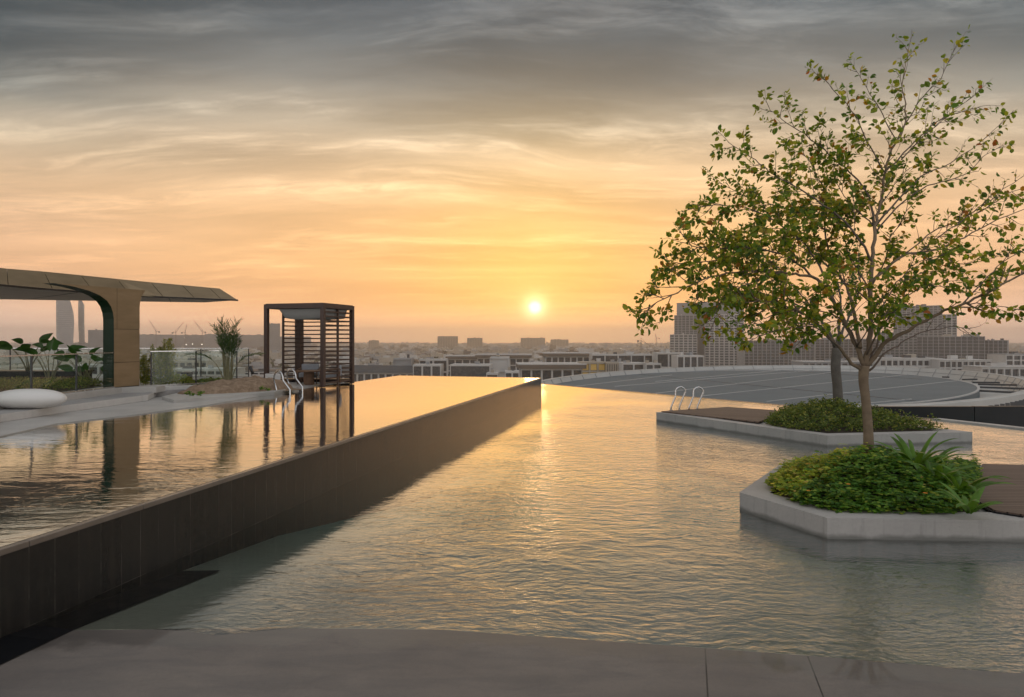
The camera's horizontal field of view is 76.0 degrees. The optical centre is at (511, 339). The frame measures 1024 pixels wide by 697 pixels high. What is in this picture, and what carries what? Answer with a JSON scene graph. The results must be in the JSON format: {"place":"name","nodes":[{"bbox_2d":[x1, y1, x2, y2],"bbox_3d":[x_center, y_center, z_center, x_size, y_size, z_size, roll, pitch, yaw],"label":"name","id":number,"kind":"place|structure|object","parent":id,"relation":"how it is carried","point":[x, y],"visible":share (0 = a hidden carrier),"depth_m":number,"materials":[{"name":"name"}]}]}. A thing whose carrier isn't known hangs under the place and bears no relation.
{"place":"outdoors","nodes":[
{"label":"outdoors","id":0,"kind":"place"},
{"bbox_2d":[70,362,102,373],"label":"apartment block","id":1,"kind":"structure","parent":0,"point":[97,368],"depth_m":331.21,"materials":[{"name":"white concrete"}]},
{"bbox_2d":[159,356,221,373],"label":"apartment block","id":2,"kind":"structure","parent":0,"point":[190,361],"depth_m":400.91,"materials":[{"name":"white concrete"}]},
{"bbox_2d":[173,365,245,373],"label":"apartment block","id":3,"kind":"structure","parent":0,"point":[210,369],"depth_m":331.65,"materials":[{"name":"white concrete"}]},
{"bbox_2d":[0,376,537,546],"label":"water","id":4,"kind":"structure","parent":0,"point":[55,477],"depth_m":8.87,"materials":[{"name":"liquid"}]},
{"bbox_2d":[245,368,327,377],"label":"apartment block","id":5,"kind":"structure","parent":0,"point":[258,371],"depth_m":381.16,"materials":[{"name":"white concrete"}]},
{"bbox_2d":[328,365,412,383],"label":"apartment block","id":6,"kind":"structure","parent":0,"point":[365,372],"depth_m":401.61,"materials":[{"name":"white concrete"}]},
{"bbox_2d":[393,354,413,365],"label":"apartment block","id":7,"kind":"structure","parent":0,"point":[403,361],"depth_m":441.03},
{"bbox_2d":[419,356,447,375],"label":"apartment block","id":8,"kind":"structure","parent":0,"point":[433,360],"depth_m":451.10,"materials":[{"name":"white concrete"}]},
{"bbox_2d":[450,361,492,376],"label":"apartment block","id":9,"kind":"structure","parent":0,"point":[476,369],"depth_m":385.86,"materials":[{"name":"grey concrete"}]},
{"bbox_2d":[451,367,488,376],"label":"window","id":10,"kind":"structure","parent":9,"relation":"in","point":[455,371],"depth_m":385.88,"materials":[{"name":"glass"}]},
{"bbox_2d":[490,353,509,376],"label":"apartment block","id":11,"kind":"structure","parent":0,"point":[501,364],"depth_m":430.95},
{"bbox_2d":[475,354,531,369],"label":"apartment block","id":12,"kind":"structure","parent":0,"point":[485,358],"depth_m":559.30,"materials":[{"name":"white concrete"}]},
{"bbox_2d":[0,628,1023,696],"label":"deck","id":13,"kind":"structure","parent":0,"point":[278,662],"depth_m":3.95,"materials":[{"name":"concrete"}]},
{"bbox_2d":[0,341,1023,371],"bbox_3d":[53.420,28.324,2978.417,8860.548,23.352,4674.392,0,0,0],"label":"distant houses","id":14,"kind":"structure","parent":0,"point":[383,358],"depth_m":1302.19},
{"bbox_2d":[505,366,518,376],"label":"apartment block","id":15,"kind":"structure","parent":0,"point":[509,372],"depth_m":365.92,"materials":[{"name":"white concrete"}]},
{"bbox_2d":[0,0,1023,343],"label":"sky","id":16,"kind":"structure","parent":0,"point":[494,171],"materials":[{"name":"orange"}]},
{"bbox_2d":[75,420,1023,672],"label":"pool floor","id":17,"kind":"structure","parent":0,"point":[223,597],"depth_m":5.33,"materials":[{"name":"tile"}]},
{"bbox_2d":[0,570,219,663],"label":"drain channel","id":18,"kind":"object","parent":17,"relation":"on","point":[15,644],"visible":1,"depth_m":4.78,"materials":[{"name":"black paint"}]},
{"bbox_2d":[0,378,540,638],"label":"pool wall","id":19,"kind":"structure","parent":17,"relation":"on","point":[55,573],"depth_m":6.03,"materials":[{"name":"tile"}]},
{"bbox_2d":[549,384,931,424],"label":"pool edge wall","id":20,"kind":"structure","parent":17,"relation":"on","point":[684,401],"depth_m":23.18,"materials":[{"name":"stone"}]},
{"bbox_2d":[656,412,972,483],"bbox_3d":[6.299,2.645,14.389,3.066,1.710,5.672,0,0,-31],"label":"island planter","id":21,"kind":"object","parent":17,"relation":"on","point":[761,429],"visible":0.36,"depth_m":12.86,"materials":[{"name":"concrete"}]},
{"bbox_2d":[661,407,776,422],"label":"wooden deck","id":22,"kind":"structure","parent":21,"relation":"on","point":[745,414],"depth_m":15.50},
{"bbox_2d":[670,386,703,410],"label":"pool handrails","id":23,"kind":"object","parent":22,"relation":"attached to","point":[684,395],"visible":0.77,"depth_m":16.36,"materials":[{"name":"metal"}]},
{"bbox_2d":[765,407,932,432],"bbox_3d":[6.998,1.638,14.301,3.360,0.416,3.480,0,0,0],"label":"soil mound","id":24,"kind":"object","parent":21,"relation":"on","point":[888,429],"visible":0.18,"depth_m":12.93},
{"bbox_2d":[682,240,913,401],"bbox_3d":[6.524,-0.438,14.421,5.310,3.893,1.774,0,0,0],"label":"shade tree","id":25,"kind":"object","parent":24,"relation":"on","point":[836,372],"visible":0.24,"depth_m":14.37,"materials":[{"name":"plant"}]},
{"bbox_2d":[764,393,947,431],"bbox_3d":[6.574,1.484,13.897,2.817,0.643,3.594,0,0,-27],"label":"ground cover","id":26,"kind":"object","parent":24,"relation":"on","point":[792,412],"visible":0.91,"depth_m":13.17,"materials":[{"name":"plant"}]},
{"bbox_2d":[740,463,1023,565],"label":"island planter","id":27,"kind":"object","parent":17,"relation":"on","point":[759,498],"visible":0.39,"depth_m":6.55,"materials":[{"name":"concrete"}]},
{"bbox_2d":[773,463,979,511],"bbox_3d":[4.830,1.671,8.236,3.600,0.397,3.120,0,0,0],"label":"soil mound","id":28,"kind":"object","parent":27,"relation":"in","point":[822,496],"visible":0.12,"depth_m":7.20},
{"bbox_2d":[622,25,1023,452],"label":"shade tree","id":29,"kind":"object","parent":28,"relation":"on","point":[744,299],"visible":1,"depth_m":7.92,"materials":[{"name":"green plant"}]},
{"bbox_2d":[764,442,982,513],"bbox_3d":[4.584,1.528,8.283,2.217,0.576,4.013,0,0,37],"label":"ground cover","id":30,"kind":"object","parent":28,"relation":"on","point":[797,473],"visible":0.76,"depth_m":7.23,"materials":[{"name":"green plant"}]},
{"bbox_2d":[871,431,958,470],"bbox_3d":[4.696,1.325,7.689,0.868,0.456,1.049,0,0,41],"label":"lily plant","id":31,"kind":"object","parent":30,"relation":"on","point":[907,452],"visible":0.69,"depth_m":7.67,"materials":[{"name":"green plant"}]},
{"bbox_2d":[896,446,970,462],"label":"lily plant","id":32,"kind":"object","parent":30,"relation":"on","point":[942,458],"visible":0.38,"depth_m":8.21,"materials":[{"name":"green plant"}]},
{"bbox_2d":[928,468,1015,495],"bbox_3d":[4.999,1.573,7.185,0.864,0.309,0.907,0,0,0],"label":"lily plant","id":33,"kind":"object","parent":30,"relation":"on","point":[958,484],"visible":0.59,"depth_m":7.08,"materials":[{"name":"green plant"}]},
{"bbox_2d":[896,451,978,482],"bbox_3d":[4.750,1.500,7.359,0.889,0.354,0.861,0,0,-19],"label":"lily plant","id":34,"kind":"object","parent":28,"relation":"on","point":[946,471],"visible":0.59,"depth_m":7.30,"materials":[{"name":"green plant"}]},
{"bbox_2d":[934,482,1002,513],"bbox_3d":[4.528,1.595,6.468,0.602,0.264,0.549,0,0,0],"label":"lily plant","id":35,"kind":"object","parent":27,"relation":"on","point":[967,506],"visible":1,"depth_m":6.51,"materials":[{"name":"green plant"}]},
{"bbox_2d":[978,464,1023,517],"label":"wooden deck","id":36,"kind":"structure","parent":27,"relation":"on","point":[1010,497],"depth_m":7.63,"materials":[{"name":"brown wood"}]},
{"bbox_2d":[932,418,1023,463],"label":"pool coping","id":37,"kind":"object","parent":17,"relation":"on","point":[985,424],"visible":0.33,"depth_m":15.25,"materials":[{"name":"concrete"}]},
{"bbox_2d":[516,362,586,379],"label":"apartment block","id":38,"kind":"structure","parent":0,"point":[544,370],"depth_m":400.22,"materials":[{"name":"white concrete"}]},
{"bbox_2d":[87,384,1023,672],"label":"water","id":39,"kind":"structure","parent":0,"point":[471,460],"depth_m":8.38,"materials":[{"name":"liquid"}]},
{"bbox_2d":[605,358,621,371],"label":"apartment block","id":40,"kind":"structure","parent":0,"point":[611,365],"depth_m":395.48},
{"bbox_2d":[589,352,651,361],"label":"apartment block","id":41,"kind":"structure","parent":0,"point":[609,356],"depth_m":470.90,"materials":[{"name":"white concrete"}]},
{"bbox_2d":[618,360,642,370],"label":"apartment block","id":42,"kind":"structure","parent":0,"point":[626,365],"depth_m":385.96,"materials":[{"name":"white concrete"}]},
{"bbox_2d":[643,358,660,368],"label":"apartment block","id":43,"kind":"structure","parent":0,"point":[647,364],"depth_m":380.95,"materials":[{"name":"white concrete"}]},
{"bbox_2d":[652,349,678,367],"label":"apartment block","id":44,"kind":"structure","parent":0,"point":[662,357],"depth_m":450.89,"materials":[{"name":"white concrete"}]},
{"bbox_2d":[658,355,667,366],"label":"window","id":45,"kind":"structure","parent":44,"relation":"in","point":[663,359],"depth_m":450.81,"materials":[{"name":"glass"}]},
{"bbox_2d":[671,352,703,367],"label":"apartment block","id":46,"kind":"structure","parent":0,"point":[689,359],"depth_m":400.91,"materials":[{"name":"white concrete"}]},
{"bbox_2d":[737,339,814,365],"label":"apartment block","id":47,"kind":"structure","parent":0,"point":[767,353],"depth_m":800.61,"materials":[{"name":"grey concrete"}]},
{"bbox_2d":[745,360,790,364],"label":"window","id":48,"kind":"structure","parent":47,"relation":"in","point":[762,360],"depth_m":800.52,"materials":[{"name":"glass"}]},
{"bbox_2d":[541,365,1023,406],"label":"oval roof","id":49,"kind":"structure","parent":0,"point":[796,384],"depth_m":131.48,"materials":[{"name":"concrete"}]},
{"bbox_2d":[791,357,872,365],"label":"apartment block","id":50,"kind":"structure","parent":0,"point":[854,360],"depth_m":430.91,"materials":[{"name":"white concrete"}]},
{"bbox_2d":[815,338,876,359],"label":"apartment block","id":51,"kind":"structure","parent":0,"point":[823,348],"depth_m":850.97,"materials":[{"name":"grey concrete"}]},
{"bbox_2d":[877,330,917,356],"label":"tower","id":52,"kind":"structure","parent":0,"point":[908,346],"depth_m":798.40,"materials":[{"name":"grey concrete"}]},
{"bbox_2d":[872,354,942,367],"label":"apartment block","id":53,"kind":"structure","parent":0,"point":[909,360],"depth_m":420.68,"materials":[{"name":"white concrete"}]},
{"bbox_2d":[931,355,991,369],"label":"apartment block","id":54,"kind":"structure","parent":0,"point":[952,362],"depth_m":411.05,"materials":[{"name":"white concrete"}]},
{"bbox_2d":[962,362,1023,377],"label":"apartment block","id":55,"kind":"structure","parent":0,"point":[1003,368],"depth_m":351.19,"materials":[{"name":"white concrete"}]},
{"label":"city ground","id":56,"kind":"structure","parent":0,"visible":0},
{"bbox_2d":[56,300,73,352],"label":"tower","id":57,"kind":"structure","parent":56,"relation":"on","point":[64,323],"depth_m":1350.00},
{"bbox_2d":[78,301,84,349],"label":"tower","id":58,"kind":"structure","parent":56,"relation":"on","point":[81,310],"depth_m":1380.00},
{"bbox_2d":[88,329,102,352],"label":"hazy block","id":59,"kind":"structure","parent":56,"relation":"on","point":[95,338],"depth_m":1249.81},
{"bbox_2d":[140,334,173,347],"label":"hazy block","id":60,"kind":"structure","parent":56,"relation":"on","point":[147,340],"depth_m":1895.98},
{"bbox_2d":[174,334,204,349],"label":"hazy block","id":61,"kind":"structure","parent":56,"relation":"on","point":[196,341],"depth_m":1952.48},
{"bbox_2d":[205,333,228,347],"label":"hazy block","id":62,"kind":"structure","parent":56,"relation":"on","point":[210,341],"depth_m":1894.70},
{"bbox_2d":[231,334,263,347],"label":"hazy block","id":63,"kind":"structure","parent":56,"relation":"on","point":[254,341],"depth_m":2003.59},
{"bbox_2d":[269,323,279,350],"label":"hazy block","id":64,"kind":"structure","parent":56,"relation":"on","point":[274,336],"depth_m":1500.98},
{"bbox_2d":[280,336,310,348],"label":"hazy block","id":65,"kind":"structure","parent":56,"relation":"on","point":[293,340],"depth_m":1898.25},
{"bbox_2d":[2,343,669,367],"bbox_3d":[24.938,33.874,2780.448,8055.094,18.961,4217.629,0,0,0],"label":"distant trees","id":66,"kind":"object","parent":56,"relation":"on","point":[273,365],"visible":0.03,"depth_m":1657.21,"materials":[{"name":"green plant"}]},
{"bbox_2d":[413,361,443,375],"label":"apartment block","id":67,"kind":"structure","parent":56,"relation":"on","point":[427,369],"depth_m":390.91,"materials":[{"name":"white concrete"}]},
{"bbox_2d":[437,336,457,348],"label":"hazy block","id":68,"kind":"structure","parent":56,"relation":"on","point":[448,341],"depth_m":2301.01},
{"bbox_2d":[446,355,476,373],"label":"apartment block","id":69,"kind":"structure","parent":56,"relation":"on","point":[452,359],"depth_m":600.43,"materials":[{"name":"white concrete"}]},
{"bbox_2d":[467,337,482,346],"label":"hazy block","id":70,"kind":"structure","parent":56,"relation":"on","point":[474,342],"depth_m":2501.51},
{"bbox_2d":[521,337,544,347],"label":"hazy block","id":71,"kind":"structure","parent":56,"relation":"on","point":[527,342],"depth_m":2702.05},
{"bbox_2d":[551,339,568,345],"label":"hazy block","id":72,"kind":"structure","parent":56,"relation":"on","point":[560,342],"depth_m":2700.85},
{"bbox_2d":[540,352,591,361],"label":"apartment block","id":73,"kind":"structure","parent":56,"relation":"on","point":[564,356],"depth_m":560.23,"materials":[{"name":"white concrete"}]},
{"bbox_2d":[578,358,604,373],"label":"apartment block","id":74,"kind":"structure","parent":56,"relation":"on","point":[596,366],"depth_m":400.69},
{"bbox_2d":[670,333,696,354],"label":"tower","id":75,"kind":"structure","parent":56,"relation":"on","point":[685,343],"depth_m":905.18,"materials":[{"name":"grey concrete"}]},
{"bbox_2d":[674,314,696,333],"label":"tower","id":76,"kind":"structure","parent":56,"relation":"on","point":[683,324],"depth_m":915.80,"materials":[{"name":"grey concrete"}]},
{"bbox_2d":[677,302,743,366],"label":"tower","id":77,"kind":"structure","parent":56,"relation":"on","point":[700,344],"depth_m":929.50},
{"bbox_2d":[705,314,743,366],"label":"tower","id":78,"kind":"structure","parent":56,"relation":"on","point":[720,351],"depth_m":901.63,"materials":[{"name":"grey concrete"}]},
{"bbox_2d":[705,346,736,366],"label":"window","id":79,"kind":"structure","parent":78,"relation":"in","point":[731,357],"depth_m":902.25,"materials":[{"name":"grey glass"}]},
{"bbox_2d":[893,304,941,335],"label":"tower","id":80,"kind":"structure","parent":56,"relation":"on","point":[934,309],"depth_m":897.10,"materials":[{"name":"grey concrete"}]},
{"bbox_2d":[894,329,941,334],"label":"window","id":81,"kind":"structure","parent":80,"relation":"in","point":[899,330],"depth_m":895.88,"materials":[{"name":"grey glass"}]},
{"bbox_2d":[942,314,956,335],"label":"tower","id":82,"kind":"structure","parent":56,"relation":"on","point":[950,330],"depth_m":885.86,"materials":[{"name":"grey concrete"}]},
{"bbox_2d":[917,334,984,358],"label":"apartment block","id":83,"kind":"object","parent":56,"relation":"on","point":[945,345],"visible":0.6,"depth_m":699.96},
{"bbox_2d":[985,338,1008,358],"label":"apartment block","id":84,"kind":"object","parent":56,"relation":"on","point":[1001,345],"visible":0.46,"depth_m":690.93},
{"bbox_2d":[987,351,1023,364],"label":"apartment block","id":85,"kind":"structure","parent":56,"relation":"on","point":[1013,358],"depth_m":502.53,"materials":[{"name":"white concrete"}]},
{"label":"terrace base","id":86,"kind":"structure","parent":56,"relation":"on","visible":0},
{"bbox_2d":[0,382,335,436],"bbox_3d":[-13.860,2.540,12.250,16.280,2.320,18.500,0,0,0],"label":"coping","id":87,"kind":"object","parent":86,"relation":"on","point":[152,405],"visible":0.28,"depth_m":12.32,"materials":[{"name":"concrete"}]},
{"bbox_2d":[0,392,155,421],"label":"step riser","id":88,"kind":"object","parent":87,"relation":"on","point":[49,411],"visible":0.95,"depth_m":12.45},
{"bbox_2d":[0,374,280,421],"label":"terrace","id":89,"kind":"structure","parent":87,"relation":"on","point":[94,399],"depth_m":14.66,"materials":[{"name":"concrete"}]},
{"bbox_2d":[0,389,66,408],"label":"pebble seat","id":90,"kind":"object","parent":89,"relation":"on","point":[28,398],"visible":1,"depth_m":11.54,"materials":[{"name":"white plastic"}]},
{"bbox_2d":[0,370,94,384],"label":"planter box","id":91,"kind":"object","parent":89,"relation":"on","point":[25,373],"visible":0.39,"depth_m":16.10,"materials":[{"name":"black paint"}]},
{"bbox_2d":[0,333,63,370],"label":"broadleaf plant","id":92,"kind":"object","parent":91,"relation":"on","point":[6,345],"visible":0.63,"depth_m":16.34,"materials":[{"name":"green plant"}]},
{"bbox_2d":[0,385,102,391],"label":"planter bed","id":93,"kind":"object","parent":89,"relation":"on","point":[61,389],"depth_m":14.85,"materials":[{"name":"soil"}]},
{"bbox_2d":[0,376,102,390],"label":"hedge","id":94,"kind":"object","parent":93,"relation":"on","point":[53,382],"visible":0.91,"depth_m":14.53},
{"bbox_2d":[15,336,87,377],"bbox_3d":[-10.928,0.492,15.621,1.620,1.121,0.734,0,0,0],"label":"broadleaf plant","id":95,"kind":"object","parent":93,"relation":"in","point":[53,344],"visible":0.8,"depth_m":15.56,"materials":[{"name":"green plant"}]},
{"bbox_2d":[51,345,102,378],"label":"broadleaf plant","id":96,"kind":"object","parent":93,"relation":"in","point":[92,357],"visible":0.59,"depth_m":15.61,"materials":[{"name":"green plant"}]},
{"bbox_2d":[57,363,102,385],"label":"broadleaf plant","id":97,"kind":"object","parent":93,"relation":"on","point":[67,367],"visible":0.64,"depth_m":15.23,"materials":[{"name":"green plant"}]},
{"bbox_2d":[0,385,164,408],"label":"kerb","id":98,"kind":"structure","parent":89,"relation":"on","point":[119,390],"depth_m":14.74,"materials":[{"name":"concrete"}]},
{"bbox_2d":[0,352,114,393],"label":"glass railing","id":99,"kind":"object","parent":98,"relation":"on","point":[76,372],"visible":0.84,"depth_m":13.63,"materials":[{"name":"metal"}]},
{"bbox_2d":[0,268,237,387],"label":"canopy","id":100,"kind":"object","parent":98,"relation":"on","point":[118,301],"visible":1,"depth_m":15.36,"materials":[{"name":"brown metal"}]},
{"bbox_2d":[9,348,248,376],"bbox_3d":[-14.050,0.764,21.400,10.940,0.951,0.040,0,0,0],"label":"glass railing","id":101,"kind":"object","parent":89,"relation":"on","point":[153,357],"visible":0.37,"depth_m":21.38,"materials":[{"name":"metal"}]},
{"bbox_2d":[139,352,152,384],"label":"bamboo shrub","id":102,"kind":"object","parent":89,"relation":"on","point":[143,367],"visible":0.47,"depth_m":17.16,"materials":[{"name":"green plant"}]},
{"bbox_2d":[140,375,162,384],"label":"shrub","id":103,"kind":"object","parent":89,"relation":"on","point":[147,378],"visible":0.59,"depth_m":17.11,"materials":[{"name":"green plant"}]},
{"bbox_2d":[147,337,179,383],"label":"bamboo shrub","id":104,"kind":"object","parent":89,"relation":"on","point":[166,362],"visible":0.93,"depth_m":17.23,"materials":[{"name":"green plant"}]},
{"bbox_2d":[157,373,195,384],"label":"shrub","id":105,"kind":"object","parent":89,"relation":"on","point":[177,376],"visible":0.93,"depth_m":17.18,"materials":[{"name":"green plant"}]},
{"bbox_2d":[190,377,221,384],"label":"shrub","id":106,"kind":"object","parent":89,"relation":"on","point":[206,379],"visible":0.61,"depth_m":17.58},
{"bbox_2d":[165,385,192,389],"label":"kerb","id":107,"kind":"structure","parent":87,"relation":"on","point":[185,387],"depth_m":16.16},
{"bbox_2d":[150,350,236,385],"bbox_3d":[-8.100,0.722,16.800,0.040,0.866,2.196,0,0,41],"label":"glass railing","id":108,"kind":"object","parent":107,"relation":"on","point":[195,367],"visible":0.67,"depth_m":16.68,"materials":[{"name":"metal"}]},
{"bbox_2d":[162,386,298,402],"bbox_3d":[-6.929,1.355,16.426,1.829,0.090,4.208,0,0,33],"label":"mound surround","id":109,"kind":"object","parent":87,"relation":"on","point":[175,398],"visible":0.57,"depth_m":15.22,"materials":[{"name":"concrete"}]},
{"bbox_2d":[169,375,304,394],"bbox_3d":[-7.000,1.141,16.750,1.531,0.398,3.045,0,0,38],"label":"sand mound","id":110,"kind":"object","parent":109,"relation":"on","point":[253,383],"visible":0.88,"depth_m":16.27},
{"bbox_2d":[185,314,263,379],"bbox_3d":[-7.252,0.235,16.660,2.097,1.778,0.892,0,0,0],"label":"shrub","id":111,"kind":"object","parent":110,"relation":"on","point":[231,345],"visible":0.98,"depth_m":16.57,"materials":[{"name":"green plant"}]},
{"bbox_2d":[273,369,302,394],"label":"pool handrails","id":112,"kind":"object","parent":87,"relation":"on","point":[293,370],"visible":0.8,"depth_m":16.81,"materials":[{"name":"metal"}]},
{"bbox_2d":[295,370,319,384],"bbox_3d":[-6.120,1.160,19.750,0.780,0.440,0.780,0,0,0],"label":"round table","id":113,"kind":"object","parent":87,"relation":"on","point":[308,377],"visible":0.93,"depth_m":19.62,"materials":[{"name":"brown wood"}]},
{"bbox_2d":[297,364,319,383],"bbox_3d":[-6.332,1.080,20.441,0.654,0.601,0.597,0,0,-6],"label":"armchair","id":114,"kind":"object","parent":87,"relation":"on","point":[310,367],"visible":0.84,"depth_m":20.61,"materials":[{"name":"grey fabric"}]},
{"bbox_2d":[264,303,353,386],"bbox_3d":[-6.145,0.165,19.960,2.042,2.430,1.695,0,0,17],"label":"pergola","id":115,"kind":"object","parent":87,"relation":"on","point":[300,313],"visible":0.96,"depth_m":19.66,"materials":[{"name":"brown wood"}]},
{"bbox_2d":[871,406,1023,426],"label":"black wall","id":116,"kind":"structure","parent":86,"relation":"on","point":[1008,415],"depth_m":17.45,"materials":[{"name":"paint"}]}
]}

